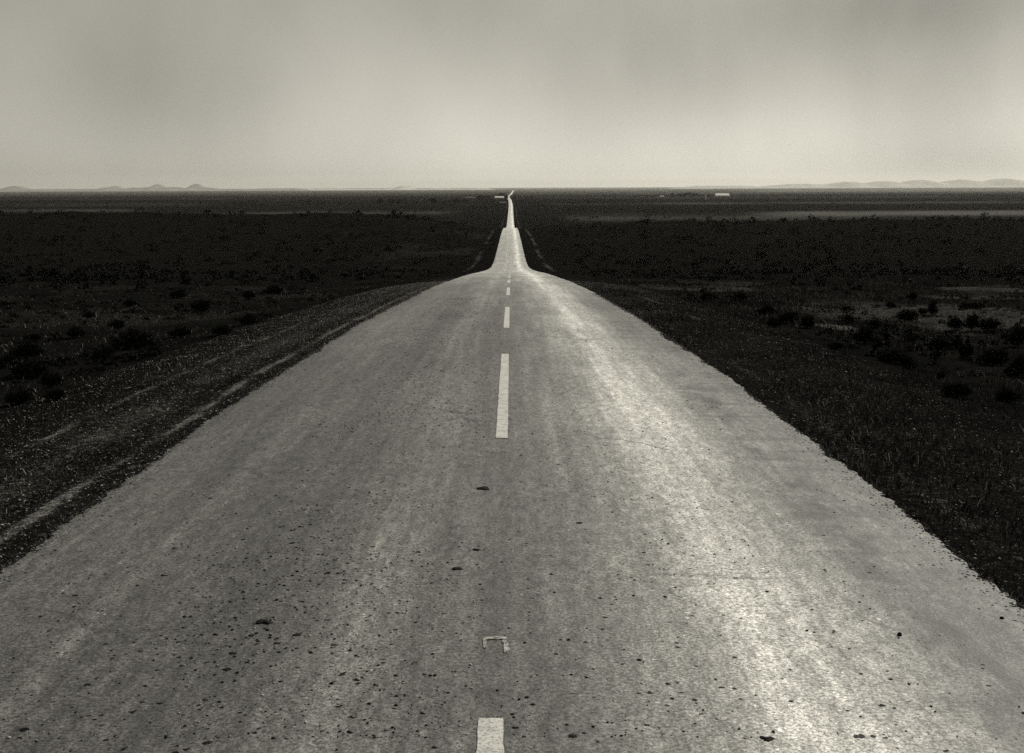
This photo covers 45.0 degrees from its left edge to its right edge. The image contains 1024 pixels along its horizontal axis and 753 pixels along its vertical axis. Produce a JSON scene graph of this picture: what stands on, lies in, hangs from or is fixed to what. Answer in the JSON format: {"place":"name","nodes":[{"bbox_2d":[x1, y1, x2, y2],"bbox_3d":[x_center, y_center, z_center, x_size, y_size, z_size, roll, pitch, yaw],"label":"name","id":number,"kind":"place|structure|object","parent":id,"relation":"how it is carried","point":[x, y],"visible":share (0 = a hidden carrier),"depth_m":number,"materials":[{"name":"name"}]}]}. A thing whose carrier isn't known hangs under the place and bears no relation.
{"place":"outdoors","nodes":[
{"label":"outdoors","id":0,"kind":"place"},
{"bbox_2d":[0,184,307,191],"bbox_3d":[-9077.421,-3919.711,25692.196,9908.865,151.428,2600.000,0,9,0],"label":"hills","id":1,"kind":"structure","parent":0,"point":[193,187],"depth_m":25175.73,"materials":[{"name":"grey stone"}]},
{"bbox_2d":[308,185,495,189],"bbox_3d":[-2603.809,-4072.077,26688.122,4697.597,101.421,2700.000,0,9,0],"label":"hills","id":2,"kind":"structure","parent":0,"point":[403,187],"depth_m":26089.82,"materials":[{"name":"grey stone"}]},
{"bbox_2d":[0,190,1023,752],"bbox_3d":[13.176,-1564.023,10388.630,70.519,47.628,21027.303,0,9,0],"label":"road","id":3,"kind":"structure","parent":0,"point":[740,626],"depth_m":6.75,"materials":[{"name":"grey asphalt"}]},
{"bbox_2d":[202,740,212,744],"bbox_3d":[-1.165,1.401,4.736,0.049,0.006,0.035,-3,9,-16],"label":"tar clod","id":4,"kind":"object","parent":3,"relation":"on","point":[207,742],"visible":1,"depth_m":4.73,"materials":[{"name":"black asphalt"}]},
{"bbox_2d":[254,619,271,623],"bbox_3d":[-1.216,1.201,6.067,0.095,0.012,0.068,2,9,15],"label":"tar clod","id":5,"kind":"object","parent":3,"relation":"on","point":[263,621],"visible":1,"depth_m":6.05,"materials":[{"name":"black asphalt"}]},
{"bbox_2d":[451,566,463,570],"bbox_3d":[-0.311,1.071,6.908,0.063,0.010,0.070,-6,11,-36],"label":"tar clod","id":6,"kind":"object","parent":3,"relation":"on","point":[456,568],"visible":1,"depth_m":6.89,"materials":[{"name":"black asphalt"}]},
{"bbox_2d":[476,486,489,489],"bbox_3d":[-0.214,0.796,8.841,0.096,0.015,0.106,-2,9,-12],"label":"tar clod","id":7,"kind":"object","parent":3,"relation":"on","point":[483,488],"visible":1,"depth_m":8.82,"materials":[{"name":"black asphalt"}]},
{"bbox_2d":[476,718,504,752],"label":"road marking","id":8,"kind":"object","parent":3,"relation":"on","point":[490,734],"visible":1,"depth_m":4.77,"materials":[{"name":"white paint"}]},
{"bbox_2d":[483,636,509,651],"bbox_3d":[-0.072,1.242,5.734,0.126,0.001,0.219,0,9,0],"label":"road marking","id":9,"kind":"object","parent":3,"relation":"on","point":[506,646],"visible":1,"depth_m":5.77,"materials":[{"name":"paint"}]},
{"bbox_2d":[496,354,508,437],"bbox_3d":[-0.093,0.107,14.129,0.111,0.169,6.766,0,9,0],"label":"road marking","id":10,"kind":"object","parent":3,"relation":"on","point":[502,423],"visible":1,"depth_m":12.91,"materials":[{"name":"white paint"}]},
{"bbox_2d":[504,307,509,327],"bbox_3d":[-0.104,-1.259,25.670,0.111,0.298,7.043,0,9,0],"label":"road marking","id":11,"kind":"object","parent":3,"relation":"on","point":[506,318],"visible":1,"depth_m":24.99,"materials":[{"name":"white paint"}]},
{"bbox_2d":[1,297,1023,741],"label":"road pebbles","id":12,"kind":"object","parent":3,"relation":"on","point":[391,563],"visible":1,"depth_m":6.40,"materials":[{"name":"black gravel"}]},
{"bbox_2d":[760,736,774,741],"bbox_3d":[0.984,1.391,4.748,0.056,0.007,0.045,-2,9,-10],"label":"tar clod","id":13,"kind":"object","parent":3,"relation":"on","point":[769,738],"visible":1,"depth_m":4.75,"materials":[{"name":"black asphalt"}]},
{"bbox_2d":[0,187,1023,629],"bbox_3d":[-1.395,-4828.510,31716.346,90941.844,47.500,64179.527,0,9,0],"label":"ground","id":14,"kind":"structure","parent":0,"point":[852,207],"depth_m":58.20,"materials":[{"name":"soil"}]},
{"bbox_2d":[0,387,34,404],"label":"shrub","id":15,"kind":"object","parent":14,"relation":"on","point":[18,397],"visible":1,"depth_m":15.02,"materials":[{"name":"black plant"}]},
{"bbox_2d":[6,338,45,357],"bbox_3d":[-8.542,-0.502,21.744,0.651,0.402,0.554,6,11,35],"label":"shrub","id":16,"kind":"object","parent":14,"relation":"on","point":[25,350],"visible":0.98,"depth_m":21.70,"materials":[{"name":"black plant"}]},
{"bbox_2d":[7,357,48,376],"bbox_3d":[-7.479,-0.139,19.089,0.585,0.345,0.603,6,11,34],"label":"shrub","id":17,"kind":"object","parent":14,"relation":"on","point":[19,369],"visible":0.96,"depth_m":19.05,"materials":[{"name":"black plant"}]},
{"bbox_2d":[23,331,43,341],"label":"shrub","id":18,"kind":"object","parent":14,"relation":"on","point":[34,336],"visible":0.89,"depth_m":26.14,"materials":[{"name":"black plant"}]},
{"bbox_2d":[38,368,62,387],"bbox_3d":[-6.402,0.018,17.156,0.355,0.293,0.341,-3,9,-20],"label":"shrub","id":19,"kind":"object","parent":14,"relation":"on","point":[49,379],"visible":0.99,"depth_m":17.11,"materials":[{"name":"black plant"}]},
{"bbox_2d":[42,387,66,400],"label":"shrub","id":20,"kind":"object","parent":14,"relation":"on","point":[58,393],"visible":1,"depth_m":14.88,"materials":[{"name":"black plant"}]},
{"bbox_2d":[65,325,87,337],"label":"shrub","id":21,"kind":"object","parent":14,"relation":"on","point":[75,332],"visible":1,"depth_m":26.47,"materials":[{"name":"black plant"}]},
{"bbox_2d":[81,310,95,317],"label":"shrub","id":22,"kind":"object","parent":14,"relation":"on","point":[88,314],"visible":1,"depth_m":33.73,"materials":[{"name":"black plant"}]},
{"bbox_2d":[107,319,126,328],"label":"shrub","id":23,"kind":"object","parent":14,"relation":"on","point":[116,323],"visible":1,"depth_m":29.95,"materials":[{"name":"black plant"}]},
{"bbox_2d":[121,297,138,306],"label":"shrub","id":24,"kind":"object","parent":14,"relation":"on","point":[128,302],"visible":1,"depth_m":41.29,"materials":[{"name":"black plant"}]},
{"bbox_2d":[106,327,158,349],"bbox_3d":[-7.085,-0.704,23.335,0.981,0.452,0.828,-7,11,-37],"label":"shrub","id":25,"kind":"object","parent":14,"relation":"on","point":[137,339],"visible":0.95,"depth_m":23.30,"materials":[{"name":"black plant"}]},
{"bbox_2d":[168,288,187,298],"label":"shrub","id":26,"kind":"object","parent":14,"relation":"on","point":[176,293],"visible":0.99,"depth_m":47.91,"materials":[{"name":"black plant"}]},
{"bbox_2d":[167,326,194,336],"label":"shrub","id":27,"kind":"object","parent":14,"relation":"on","point":[179,331],"visible":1,"depth_m":25.93,"materials":[{"name":"black plant"}]},
{"bbox_2d":[0,283,389,388],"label":"grass","id":28,"kind":"structure","parent":14,"relation":"on","point":[139,313],"depth_m":39.86,"materials":[{"name":"black plant"}]},
{"bbox_2d":[188,297,210,311],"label":"shrub","id":29,"kind":"object","parent":14,"relation":"on","point":[201,305],"visible":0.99,"depth_m":38.07,"materials":[{"name":"black plant"}]},
{"bbox_2d":[0,289,413,518],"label":"weeds","id":30,"kind":"object","parent":14,"relation":"on","point":[113,408],"visible":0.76,"depth_m":17.57,"materials":[{"name":"black plant"}]},
{"bbox_2d":[210,323,232,334],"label":"shrub","id":31,"kind":"object","parent":14,"relation":"on","point":[219,329],"visible":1,"depth_m":25.16,"materials":[{"name":"black plant"}]},
{"bbox_2d":[241,289,255,298],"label":"shrub","id":32,"kind":"object","parent":14,"relation":"on","point":[246,293],"visible":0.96,"depth_m":46.53,"materials":[{"name":"black plant"}]},
{"bbox_2d":[237,313,262,324],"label":"shrub","id":33,"kind":"object","parent":14,"relation":"on","point":[249,318],"visible":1,"depth_m":28.29,"materials":[{"name":"black plant"}]},
{"bbox_2d":[262,283,282,294],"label":"shrub","id":34,"kind":"object","parent":14,"relation":"on","point":[274,290],"visible":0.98,"depth_m":53.29,"materials":[{"name":"black plant"}]},
{"bbox_2d":[376,198,383,203],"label":"tree","id":35,"kind":"object","parent":14,"relation":"on","point":[380,201],"visible":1,"depth_m":1760.79,"materials":[{"name":"plant"}]},
{"bbox_2d":[428,198,436,203],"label":"tree","id":36,"kind":"object","parent":14,"relation":"on","point":[432,200],"visible":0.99,"depth_m":1767.82,"materials":[{"name":"plant"}]},
{"bbox_2d":[476,195,485,200],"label":"tree","id":37,"kind":"object","parent":14,"relation":"on","point":[481,197],"visible":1,"depth_m":2086.15,"materials":[{"name":"plant"}]},
{"bbox_2d":[0,191,1009,227],"bbox_3d":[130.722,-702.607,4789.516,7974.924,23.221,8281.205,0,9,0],"label":"scrub","id":38,"kind":"object","parent":14,"relation":"on","point":[484,225],"visible":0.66,"depth_m":1342.11,"materials":[{"name":"black plant"}]},
{"bbox_2d":[0,208,1023,292],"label":"scrub","id":39,"kind":"object","parent":14,"relation":"on","point":[49,272],"visible":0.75,"depth_m":198.03,"materials":[{"name":"black plant"}]},
{"bbox_2d":[0,280,1023,390],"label":"scrub","id":40,"kind":"object","parent":14,"relation":"on","point":[133,357],"visible":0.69,"depth_m":27.49,"materials":[{"name":"black plant"}]},
{"bbox_2d":[698,292,717,299],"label":"shrub","id":41,"kind":"object","parent":14,"relation":"on","point":[709,295],"visible":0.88,"depth_m":43.61,"materials":[{"name":"black plant"}]},
{"bbox_2d":[714,193,729,196],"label":"barn","id":42,"kind":"structure","parent":14,"relation":"on","point":[721,194],"depth_m":2985.09,"materials":[{"name":"metal"}]},
{"bbox_2d":[731,291,749,299],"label":"shrub","id":43,"kind":"object","parent":14,"relation":"on","point":[738,296],"visible":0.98,"depth_m":43.81,"materials":[{"name":"black plant"}]},
{"bbox_2d":[753,304,780,314],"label":"shrub","id":44,"kind":"object","parent":14,"relation":"on","point":[766,308],"visible":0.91,"depth_m":34.15,"materials":[{"name":"black plant"}]},
{"bbox_2d":[764,317,784,326],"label":"shrub","id":45,"kind":"object","parent":14,"relation":"on","point":[773,322],"visible":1,"depth_m":26.68,"materials":[{"name":"black plant"}]},
{"bbox_2d":[776,310,800,323],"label":"shrub","id":46,"kind":"object","parent":14,"relation":"on","point":[784,317],"visible":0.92,"depth_m":29.50,"materials":[{"name":"black plant"}]},
{"bbox_2d":[586,287,1023,602],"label":"weeds","id":47,"kind":"object","parent":14,"relation":"on","point":[816,379],"visible":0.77,"depth_m":14.03,"materials":[{"name":"black plant"}]},
{"bbox_2d":[798,314,815,327],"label":"shrub","id":48,"kind":"object","parent":14,"relation":"on","point":[806,321],"visible":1,"depth_m":27.24,"materials":[{"name":"black plant"}]},
{"bbox_2d":[622,277,1023,395],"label":"dry grass","id":49,"kind":"structure","parent":14,"relation":"on","point":[833,295],"depth_m":43.00,"materials":[{"name":"black plant"}]},
{"bbox_2d":[823,341,847,349],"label":"shrub","id":50,"kind":"object","parent":14,"relation":"on","point":[835,346],"visible":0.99,"depth_m":21.59,"materials":[{"name":"black plant"}]},
{"bbox_2d":[839,305,852,311],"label":"shrub","id":51,"kind":"object","parent":14,"relation":"on","point":[845,308],"visible":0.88,"depth_m":36.29,"materials":[{"name":"black plant"}]},
{"bbox_2d":[839,314,853,322],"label":"shrub","id":52,"kind":"object","parent":14,"relation":"on","point":[850,319],"visible":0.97,"depth_m":30.09,"materials":[{"name":"black plant"}]},
{"bbox_2d":[853,325,877,342],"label":"shrub","id":53,"kind":"object","parent":14,"relation":"on","point":[861,334],"visible":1,"depth_m":23.39,"materials":[{"name":"black plant"}]},
{"bbox_2d":[866,318,880,326],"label":"shrub","id":54,"kind":"object","parent":14,"relation":"on","point":[877,322],"visible":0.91,"depth_m":28.73,"materials":[{"name":"black plant"}]},
{"bbox_2d":[885,301,895,307],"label":"shrub","id":55,"kind":"object","parent":14,"relation":"on","point":[889,305],"visible":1,"depth_m":37.83,"materials":[{"name":"black plant"}]},
{"bbox_2d":[874,348,913,362],"bbox_3d":[6.106,-0.330,19.846,0.623,0.227,0.672,5,10,28],"label":"shrub","id":56,"kind":"object","parent":14,"relation":"on","point":[890,356],"visible":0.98,"depth_m":19.79,"materials":[{"name":"black plant"}]},
{"bbox_2d":[891,307,922,320],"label":"shrub","id":57,"kind":"object","parent":14,"relation":"on","point":[906,313],"visible":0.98,"depth_m":32.54,"materials":[{"name":"black plant"}]},
{"bbox_2d":[898,356,917,365],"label":"shrub","id":58,"kind":"object","parent":14,"relation":"on","point":[910,361],"visible":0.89,"depth_m":19.62,"materials":[{"name":"black plant"}]},
{"bbox_2d":[906,291,918,299],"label":"shrub","id":59,"kind":"object","parent":14,"relation":"on","point":[912,295],"visible":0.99,"depth_m":44.71,"materials":[{"name":"black plant"}]},
{"bbox_2d":[918,308,926,313],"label":"shrub","id":60,"kind":"object","parent":14,"relation":"on","point":[922,311],"visible":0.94,"depth_m":35.23,"materials":[{"name":"black plant"}]},
{"bbox_2d":[925,301,939,314],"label":"shrub","id":61,"kind":"object","parent":14,"relation":"on","point":[932,308],"visible":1,"depth_m":34.93,"materials":[{"name":"black plant"}]},
{"bbox_2d":[929,336,952,348],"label":"shrub","id":62,"kind":"object","parent":14,"relation":"on","point":[939,342],"visible":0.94,"depth_m":22.71,"materials":[{"name":"black plant"}]},
{"bbox_2d":[937,372,946,377],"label":"shrub","id":63,"kind":"object","parent":14,"relation":"on","point":[940,374],"visible":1,"depth_m":18.01,"materials":[{"name":"black plant"}]},
{"bbox_2d":[946,315,962,329],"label":"shrub","id":64,"kind":"object","parent":14,"relation":"on","point":[955,322],"visible":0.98,"depth_m":28.60,"materials":[{"name":"black plant"}]},
{"bbox_2d":[939,380,973,397],"bbox_3d":[5.558,0.148,15.393,0.455,0.231,0.441,4,10,25],"label":"shrub","id":65,"kind":"object","parent":14,"relation":"on","point":[959,389],"visible":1,"depth_m":15.33,"materials":[{"name":"black plant"}]},
{"bbox_2d":[956,302,971,308],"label":"shrub","id":66,"kind":"object","parent":14,"relation":"on","point":[964,304],"visible":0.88,"depth_m":37.37,"materials":[{"name":"black plant"}]},
{"bbox_2d":[955,338,976,358],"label":"shrub","id":67,"kind":"object","parent":14,"relation":"on","point":[967,349],"visible":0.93,"depth_m":20.91,"materials":[{"name":"black plant"}]},
{"bbox_2d":[961,312,980,329],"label":"shrub","id":68,"kind":"object","parent":14,"relation":"on","point":[972,322],"visible":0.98,"depth_m":28.09,"materials":[{"name":"black plant"}]},
{"bbox_2d":[970,302,987,308],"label":"shrub","id":69,"kind":"object","parent":14,"relation":"on","point":[974,305],"visible":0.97,"depth_m":37.48,"materials":[{"name":"black plant"}]},
{"bbox_2d":[976,315,1007,330],"bbox_3d":[10.719,-1.203,27.840,0.686,0.371,0.584,-3,9,-18],"label":"shrub","id":70,"kind":"object","parent":14,"relation":"on","point":[989,324],"visible":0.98,"depth_m":27.74,"materials":[{"name":"black plant"}]},
{"bbox_2d":[977,347,1013,365],"bbox_3d":[7.870,-0.327,20.142,0.537,0.320,0.515,5,10,32],"label":"shrub","id":71,"kind":"object","parent":14,"relation":"on","point":[990,356],"visible":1,"depth_m":20.09,"materials":[{"name":"black plant"}]},
{"bbox_2d":[992,385,1023,402],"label":"shrub","id":72,"kind":"object","parent":14,"relation":"on","point":[1008,395],"visible":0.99,"depth_m":15.65,"materials":[{"name":"black plant"}]},
{"bbox_2d":[1005,324,1023,346],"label":"shrub","id":73,"kind":"object","parent":14,"relation":"on","point":[1018,338],"visible":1,"depth_m":23.85,"materials":[{"name":"black plant"}]},
{"bbox_2d":[1007,353,1023,375],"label":"shrub","id":74,"kind":"object","parent":14,"relation":"on","point":[1017,363],"visible":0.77,"depth_m":18.69,"materials":[{"name":"black plant"}]},
{"bbox_2d":[0,0,1023,188],"label":"sky","id":75,"kind":"structure","parent":0,"point":[95,94],"materials":[{"name":"grey"}]},
{"bbox_2d":[668,178,1023,188],"bbox_3d":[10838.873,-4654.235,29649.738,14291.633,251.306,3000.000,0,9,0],"label":"hills","id":76,"kind":"structure","parent":0,"point":[999,183],"depth_m":28990.42,"materials":[{"name":"grey stone"}]}
]}

